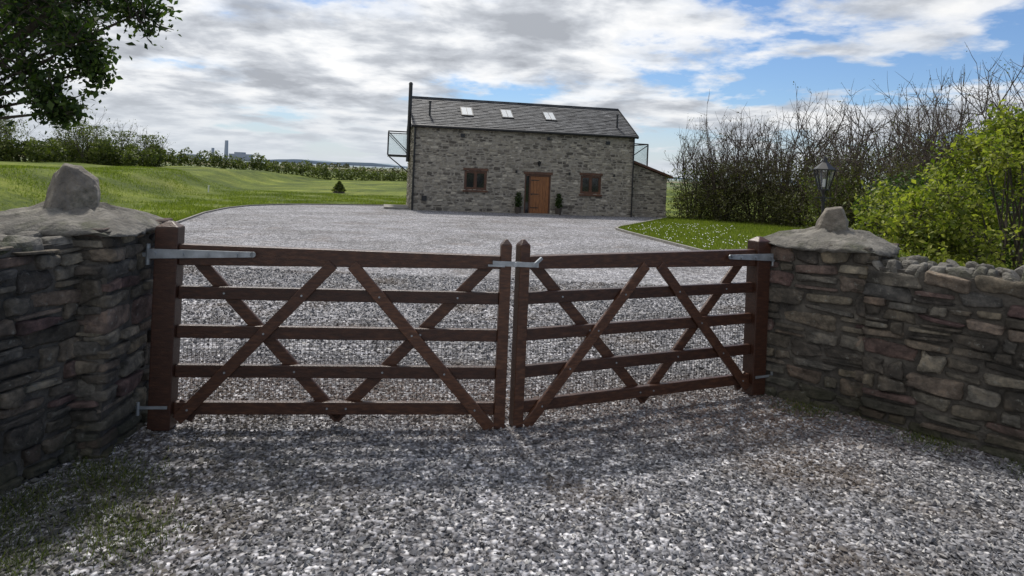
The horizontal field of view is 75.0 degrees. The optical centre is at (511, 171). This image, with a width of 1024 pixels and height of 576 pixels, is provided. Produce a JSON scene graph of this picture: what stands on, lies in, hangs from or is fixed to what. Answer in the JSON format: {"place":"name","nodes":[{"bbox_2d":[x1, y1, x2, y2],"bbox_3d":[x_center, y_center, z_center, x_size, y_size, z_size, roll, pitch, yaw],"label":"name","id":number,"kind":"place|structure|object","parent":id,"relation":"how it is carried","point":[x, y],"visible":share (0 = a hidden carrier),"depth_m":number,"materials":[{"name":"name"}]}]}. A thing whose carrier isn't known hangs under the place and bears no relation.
{"place":"outdoors","nodes":[
{"label":"outdoors","id":0,"kind":"place"},
{"bbox_2d":[0,205,1023,575],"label":"gravel driveway","id":1,"kind":"structure","parent":0,"point":[364,227],"depth_m":3.84,"materials":[{"name":"grey gravel"}]},
{"bbox_2d":[0,246,83,493],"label":"stonework","id":2,"kind":"object","parent":1,"relation":"on","point":[35,333],"visible":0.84,"depth_m":3.45,"materials":[{"name":"stone"}]},
{"bbox_2d":[0,243,77,475],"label":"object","id":3,"kind":"object","parent":2,"relation":"on","point":[6,458],"depth_m":3.47,"materials":[{"name":"grey stone"}]},
{"bbox_2d":[0,231,74,254],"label":"coping","id":4,"kind":"object","parent":3,"relation":"on","point":[25,241],"visible":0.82,"depth_m":3.44,"materials":[{"name":"grey stone"}]},
{"bbox_2d":[64,218,172,458],"bbox_3d":[-2.724,0.997,4.079,0.926,1.429,0.930,2,0,-6],"label":"stonework","id":5,"kind":"object","parent":1,"relation":"on","point":[96,322],"visible":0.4,"depth_m":3.75,"materials":[{"name":"stone"}]},
{"bbox_2d":[0,201,163,236],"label":"pillar cap","id":6,"kind":"structure","parent":5,"relation":"on","point":[118,221],"depth_m":3.81,"materials":[{"name":"grey stone"}]},
{"bbox_2d":[43,163,100,209],"bbox_3d":[-2.683,0.105,4.069,0.296,0.308,0.297,2,0,-32],"label":"cap rock","id":7,"kind":"object","parent":6,"relation":"on","point":[71,187],"visible":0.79,"depth_m":3.97,"materials":[{"name":"grey stone"}]},
{"bbox_2d":[71,231,154,456],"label":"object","id":8,"kind":"object","parent":5,"relation":"on","point":[101,388],"visible":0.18,"depth_m":3.79,"materials":[{"name":"grey stone"}]},
{"bbox_2d":[135,221,511,430],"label":"wooden gate","id":9,"kind":"structure","parent":1,"relation":"on","point":[171,253],"depth_m":4.25,"materials":[{"name":"brown wood"}]},
{"bbox_2d":[488,257,542,267],"bbox_3d":[0.025,0.591,4.341,0.360,0.072,0.046,2,0,-5],"label":"gate latch","id":10,"kind":"object","parent":9,"relation":"attached to","point":[535,264],"visible":1,"depth_m":4.34,"materials":[{"name":"metal"}]},
{"bbox_2d":[384,204,408,209],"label":"side slab","id":11,"kind":"structure","parent":1,"relation":"on","point":[393,206],"depth_m":33.16,"materials":[{"name":"concrete"}]},
{"bbox_2d":[0,393,1023,575],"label":"weeds","id":12,"kind":"object","parent":1,"relation":"on","point":[102,503],"visible":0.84,"depth_m":3.15,"materials":[{"name":"green plant"}]},
{"bbox_2d":[514,192,522,213],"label":"potted shrub","id":13,"kind":"object","parent":1,"relation":"on","point":[517,203],"visible":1,"depth_m":33.41,"materials":[{"name":"green plant"}]},
{"bbox_2d":[518,213,558,214],"bbox_3d":[1.299,2.212,33.719,2.100,0.150,0.490,2,0,-11],"label":"doorstep","id":14,"kind":"object","parent":1,"relation":"on","point":[538,213],"visible":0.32,"depth_m":33.56,"materials":[{"name":"concrete"}]},
{"bbox_2d":[555,193,562,214],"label":"potted shrub","id":15,"kind":"object","parent":1,"relation":"on","point":[558,204],"visible":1,"depth_m":33.83,"materials":[{"name":"green plant"}]},
{"bbox_2d":[509,236,774,427],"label":"wooden gate","id":16,"kind":"structure","parent":1,"relation":"on","point":[755,257],"depth_m":4.83,"materials":[{"name":"brown wood"}]},
{"bbox_2d":[763,243,898,416],"bbox_3d":[2.574,1.244,5.426,0.911,1.379,0.885,2,0,40],"label":"stonework","id":17,"kind":"object","parent":1,"relation":"on","point":[805,393],"visible":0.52,"depth_m":5.09,"materials":[{"name":"stone"}]},
{"bbox_2d":[765,249,888,412],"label":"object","id":18,"kind":"object","parent":17,"relation":"on","point":[802,307],"visible":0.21,"depth_m":5.10,"materials":[{"name":"grey stone"}]},
{"bbox_2d":[764,226,901,257],"bbox_3d":[2.603,0.535,5.430,0.991,0.195,0.973,2,0,40],"label":"pillar cap","id":19,"kind":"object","parent":17,"relation":"on","point":[849,240],"depth_m":5.15,"materials":[{"name":"grey stone"}]},
{"bbox_2d":[815,206,848,231],"bbox_3d":[2.601,0.398,5.430,0.251,0.234,0.243,2,0,22],"label":"cap rock","id":20,"kind":"object","parent":19,"relation":"on","point":[832,219],"visible":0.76,"depth_m":5.33,"materials":[{"name":"grey stone"}]},
{"bbox_2d":[843,99,1023,269],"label":"spring bush","id":21,"kind":"object","parent":1,"relation":"on","point":[937,222],"visible":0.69,"depth_m":7.99,"materials":[{"name":"green plant"}]},
{"bbox_2d":[859,270,1023,463],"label":"stonework","id":22,"kind":"object","parent":1,"relation":"on","point":[881,288],"visible":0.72,"depth_m":4.48,"materials":[{"name":"stone"}]},
{"bbox_2d":[862,266,1023,453],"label":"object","id":23,"kind":"object","parent":22,"relation":"on","point":[999,409],"visible":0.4,"depth_m":4.47,"materials":[{"name":"grey stone"}]},
{"bbox_2d":[872,255,1023,281],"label":"coping","id":24,"kind":"object","parent":23,"relation":"on","point":[919,263],"visible":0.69,"depth_m":4.63,"materials":[{"name":"grey stone"}]},
{"bbox_2d":[0,156,1023,266],"bbox_3d":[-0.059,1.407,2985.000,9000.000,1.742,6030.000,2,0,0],"label":"ground","id":25,"kind":"structure","parent":0,"point":[243,180],"depth_m":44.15,"materials":[{"name":"green plant"}]},
{"bbox_2d":[0,98,34,160],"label":"bare shrub","id":26,"kind":"object","parent":25,"relation":"on","point":[10,120],"visible":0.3,"depth_m":60.83,"materials":[{"name":"green plant"}]},
{"bbox_2d":[0,111,48,161],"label":"bare shrub","id":27,"kind":"object","parent":25,"relation":"on","point":[5,132],"visible":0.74,"depth_m":57.98,"materials":[{"name":"green plant"}]},
{"bbox_2d":[0,137,71,161],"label":"bank hedge","id":28,"kind":"object","parent":25,"relation":"on","point":[53,155],"visible":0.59,"depth_m":58.67,"materials":[{"name":"green plant"}]},
{"bbox_2d":[46,102,90,161],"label":"bare shrub","id":29,"kind":"object","parent":25,"relation":"on","point":[64,137],"visible":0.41,"depth_m":62.70,"materials":[{"name":"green plant"}]},
{"bbox_2d":[66,106,109,162],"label":"bare shrub","id":30,"kind":"object","parent":25,"relation":"on","point":[83,149],"visible":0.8,"depth_m":61.62,"materials":[{"name":"green plant"}]},
{"bbox_2d":[10,135,167,166],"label":"bushes","id":31,"kind":"object","parent":25,"relation":"on","point":[102,152],"visible":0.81,"depth_m":60.23,"materials":[{"name":"green plant"}]},
{"bbox_2d":[0,0,182,137],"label":"broadleaf tree","id":32,"kind":"object","parent":25,"relation":"on","point":[63,26],"visible":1,"depth_m":8.98,"materials":[{"name":"green plant"}]},
{"bbox_2d":[82,109,114,147],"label":"bare shrub","id":33,"kind":"object","parent":25,"relation":"on","point":[103,129],"visible":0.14,"depth_m":80.03,"materials":[{"name":"green plant"}]},
{"bbox_2d":[108,119,147,165],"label":"bare shrub","id":34,"kind":"object","parent":25,"relation":"on","point":[122,139],"visible":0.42,"depth_m":63.85,"materials":[{"name":"green plant"}]},
{"bbox_2d":[135,130,175,166],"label":"bare shrub","id":35,"kind":"object","parent":25,"relation":"on","point":[145,142],"visible":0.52,"depth_m":63.83,"materials":[{"name":"green plant"}]},
{"bbox_2d":[5,148,349,167],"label":"distant treeline","id":36,"kind":"object","parent":25,"relation":"on","point":[337,164],"visible":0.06,"depth_m":399.82,"materials":[{"name":"green plant"}]},
{"bbox_2d":[177,140,252,160],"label":"power station","id":37,"kind":"object","parent":25,"relation":"on","point":[241,155],"visible":0.49,"depth_m":1485.86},
{"bbox_2d":[33,139,407,180],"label":"field hedge","id":38,"kind":"object","parent":25,"relation":"on","point":[223,164],"visible":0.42,"depth_m":81.02,"materials":[{"name":"green plant"}]},
{"bbox_2d":[176,203,383,222],"bbox_3d":[-9.988,1.514,21.620,5.186,0.554,30.934,2,0,5],"label":"kerb edging","id":39,"kind":"object","parent":25,"relation":"on","point":[188,218],"visible":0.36,"depth_m":30.54,"materials":[{"name":"concrete"}]},
{"bbox_2d":[242,161,407,175],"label":"field hedge","id":40,"kind":"object","parent":25,"relation":"on","point":[380,169],"visible":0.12,"depth_m":157.02,"materials":[{"name":"green plant"}]},
{"bbox_2d":[331,181,346,192],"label":"conifer","id":41,"kind":"object","parent":25,"relation":"on","point":[338,187],"visible":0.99,"depth_m":49.77,"materials":[{"name":"green plant"}]},
{"bbox_2d":[174,202,713,249],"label":"kerb grass","id":42,"kind":"structure","parent":25,"relation":"on","point":[189,215],"depth_m":24.08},
{"bbox_2d":[408,127,633,216],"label":"walls","id":43,"kind":"structure","parent":25,"relation":"on","point":[565,148],"depth_m":33.78,"materials":[{"name":"grey stone"}]},
{"bbox_2d":[421,134,614,200],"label":"wall lamps","id":44,"kind":"object","parent":43,"relation":"attached to","point":[423,198],"depth_m":33.78,"materials":[{"name":"black metal"}]},
{"bbox_2d":[406,127,633,216],"bbox_3d":[0.157,-0.626,36.921,11.551,5.955,6.254,2,0,-11],"label":"stone facing","id":45,"kind":"object","parent":43,"relation":"attached to","point":[444,181],"visible":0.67,"depth_m":33.79,"materials":[{"name":"grey stone"}]},
{"bbox_2d":[387,130,407,171],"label":"balcony","id":46,"kind":"structure","parent":45,"relation":"attached to","point":[391,155],"depth_m":34.66,"materials":[{"name":"black metal"}]},
{"bbox_2d":[634,143,648,165],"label":"balcony","id":47,"kind":"structure","parent":45,"relation":"attached to","point":[639,144],"depth_m":37.24,"materials":[{"name":"black metal"}]},
{"bbox_2d":[406,82,638,216],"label":"gutters and pipes","id":48,"kind":"object","parent":43,"relation":"attached to","point":[410,125],"visible":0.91,"depth_m":33.85,"materials":[{"name":"black metal"}]},
{"bbox_2d":[412,96,636,135],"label":"slate roof","id":49,"kind":"structure","parent":43,"relation":"on","point":[588,117],"depth_m":35.29,"materials":[{"name":"grey stone"}]},
{"bbox_2d":[460,107,556,121],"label":"skylights","id":50,"kind":"object","parent":49,"relation":"on","point":[506,114],"visible":1,"depth_m":35.23,"materials":[{"name":"white glass"}]},
{"bbox_2d":[463,168,602,196],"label":"windows","id":51,"kind":"structure","parent":43,"relation":"attached to","point":[476,179],"depth_m":33.54,"materials":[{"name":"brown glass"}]},
{"bbox_2d":[524,171,552,213],"bbox_3d":[1.288,1.160,34.055,1.520,2.250,0.170,2,0,-11],"label":"front door","id":52,"kind":"structure","parent":43,"relation":"attached to","point":[537,195],"depth_m":34.07,"materials":[{"name":"brown wood"}]},
{"bbox_2d":[632,164,666,216],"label":"lean to walls","id":53,"kind":"structure","parent":25,"relation":"on","point":[649,196],"depth_m":35.91,"materials":[{"name":"grey stone"}]},
{"bbox_2d":[634,161,672,178],"bbox_3d":[7.083,-0.148,37.892,2.470,0.950,4.400,2,0,-11],"label":"lean to roof","id":54,"kind":"object","parent":53,"relation":"on","point":[652,169],"visible":0.21,"depth_m":35.80,"materials":[{"name":"grey stone"}]},
{"bbox_2d":[615,216,702,249],"bbox_3d":[5.426,2.151,21.538,3.697,0.574,30.904,2,0,4],"label":"kerb edging","id":55,"kind":"object","parent":25,"relation":"on","point":[658,239],"visible":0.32,"depth_m":20.42,"materials":[{"name":"concrete"}]},
{"bbox_2d":[636,222,746,246],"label":"daisies","id":56,"kind":"object","parent":25,"relation":"on","point":[699,233],"visible":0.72,"depth_m":23.63,"materials":[{"name":"white plant"}]},
{"bbox_2d":[663,119,731,219],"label":"bare shrub","id":57,"kind":"object","parent":25,"relation":"on","point":[684,175],"visible":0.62,"depth_m":35.94,"materials":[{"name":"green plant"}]},
{"bbox_2d":[676,115,772,222],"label":"bare shrub","id":58,"kind":"object","parent":25,"relation":"on","point":[712,169],"visible":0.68,"depth_m":34.88,"materials":[{"name":"brown plant"}]},
{"bbox_2d":[674,91,785,219],"bbox_3d":[12.063,-0.598,37.138,6.021,7.967,6.786,2,0,0],"label":"bare shrub","id":59,"kind":"object","parent":25,"relation":"on","point":[741,121],"visible":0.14,"depth_m":37.60,"materials":[{"name":"brown plant"}]},
{"bbox_2d":[702,113,800,224],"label":"bare shrub","id":60,"kind":"object","parent":25,"relation":"on","point":[756,165],"visible":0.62,"depth_m":33.96,"materials":[{"name":"brown plant"}]},
{"bbox_2d":[699,81,853,220],"bbox_3d":[14.864,-0.939,36.680,6.556,7.756,7.257,2,0,-40],"label":"bare shrub","id":61,"kind":"object","parent":25,"relation":"on","point":[803,139],"visible":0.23,"depth_m":36.17,"materials":[{"name":"brown plant"}]},
{"bbox_2d":[739,113,860,226],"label":"bare shrub","id":62,"kind":"object","parent":25,"relation":"on","point":[806,159],"visible":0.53,"depth_m":33.06,"materials":[{"name":"brown plant"}]},
{"bbox_2d":[812,156,836,213],"bbox_3d":[5.586,0.924,12.000,0.410,2.430,0.355,2,0,-23],"label":"lamp post","id":63,"kind":"object","parent":25,"relation":"on","point":[825,165],"visible":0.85,"depth_m":11.96,"materials":[{"name":"black metal"}]},
{"bbox_2d":[792,127,870,228],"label":"bare shrub","id":64,"kind":"object","parent":25,"relation":"on","point":[833,193],"visible":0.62,"depth_m":29.40,"materials":[{"name":"brown plant"}]},
{"bbox_2d":[770,81,906,225],"bbox_3d":[17.899,-0.910,35.987,7.850,8.426,6.378,2,0,0],"label":"bare shrub","id":65,"kind":"object","parent":25,"relation":"on","point":[852,135],"visible":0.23,"depth_m":35.61,"materials":[{"name":"brown plant"}]},
{"bbox_2d":[770,119,916,230],"bbox_3d":[15.511,0.194,32.541,6.959,5.786,4.987,2,0,41],"label":"bare shrub","id":66,"kind":"object","parent":25,"relation":"on","point":[850,152],"visible":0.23,"depth_m":32.12,"materials":[{"name":"brown plant"}]},
{"bbox_2d":[669,157,1023,259],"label":"evergreen hedge","id":67,"kind":"object","parent":25,"relation":"on","point":[779,199],"visible":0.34,"depth_m":33.09,"materials":[{"name":"green plant"}]},
{"bbox_2d":[812,73,955,229],"bbox_3d":[17.687,-0.802,30.918,8.237,7.383,7.224,2,0,0],"label":"bare shrub","id":68,"kind":"object","parent":25,"relation":"on","point":[897,117],"visible":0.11,"depth_m":31.04,"materials":[{"name":"brown plant"}]},
{"bbox_2d":[858,96,980,238],"bbox_3d":[14.950,-0.029,24.077,4.350,5.272,4.508,2,0,0],"label":"bare shrub","id":69,"kind":"object","parent":25,"relation":"on","point":[919,161],"visible":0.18,"depth_m":24.25,"materials":[{"name":"brown plant"}]},
{"bbox_2d":[832,72,1007,224],"bbox_3d":[16.795,-0.607,26.649,6.933,6.604,6.196,2,0,0],"label":"bare shrub","id":70,"kind":"object","parent":25,"relation":"on","point":[919,148],"visible":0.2,"depth_m":27.59,"materials":[{"name":"brown plant"}]},
{"bbox_2d":[857,68,987,175],"bbox_3d":[20.584,-0.869,32.992,6.575,8.335,7.853,2,0,43],"label":"bare shrub","id":71,"kind":"object","parent":25,"relation":"on","point":[927,114],"visible":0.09,"depth_m":32.55,"materials":[{"name":"brown plant"}]},
{"bbox_2d":[851,155,1023,268],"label":"dark bush","id":72,"kind":"object","parent":25,"relation":"on","point":[908,183],"visible":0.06,"depth_m":13.57,"materials":[{"name":"green plant"}]},
{"bbox_2d":[881,61,1023,230],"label":"bare shrub","id":73,"kind":"object","parent":25,"relation":"on","point":[937,120],"visible":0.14,"depth_m":29.18,"materials":[{"name":"brown plant"}]},
{"bbox_2d":[896,55,1023,233],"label":"bare shrub","id":74,"kind":"object","parent":25,"relation":"on","point":[987,88],"visible":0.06,"depth_m":22.05,"materials":[{"name":"brown plant"}]},
{"bbox_2d":[914,43,1023,229],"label":"bare shrub","id":75,"kind":"object","parent":25,"relation":"on","point":[966,100],"visible":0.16,"depth_m":25.74,"materials":[{"name":"brown plant"}]},
{"bbox_2d":[950,57,1023,198],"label":"bare shrub","id":76,"kind":"object","parent":25,"relation":"on","point":[995,90],"visible":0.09,"depth_m":28.77,"materials":[{"name":"brown plant"}]},
{"bbox_2d":[1006,59,1023,165],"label":"bare shrub","id":77,"kind":"object","parent":25,"relation":"on","point":[1019,80],"visible":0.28,"depth_m":20.83,"materials":[{"name":"brown plant"}]},
{"bbox_2d":[0,0,1023,182],"label":"sky","id":78,"kind":"structure","parent":0,"point":[323,80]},
{"bbox_2d":[176,155,870,186],"bbox_3d":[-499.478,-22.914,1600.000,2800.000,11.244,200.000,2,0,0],"label":"distant shoreline","id":79,"kind":"structure","parent":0,"point":[341,163],"depth_m":1500.00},
{"bbox_2d":[632,165,666,216],"bbox_3d":[6.932,1.150,37.849,2.267,2.957,4.046,2,0,-11],"label":"lean to stone","id":80,"kind":"object","parent":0,"point":[658,193],"visible":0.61,"depth_m":35.91,"materials":[{"name":"grey stone"}]}
]}

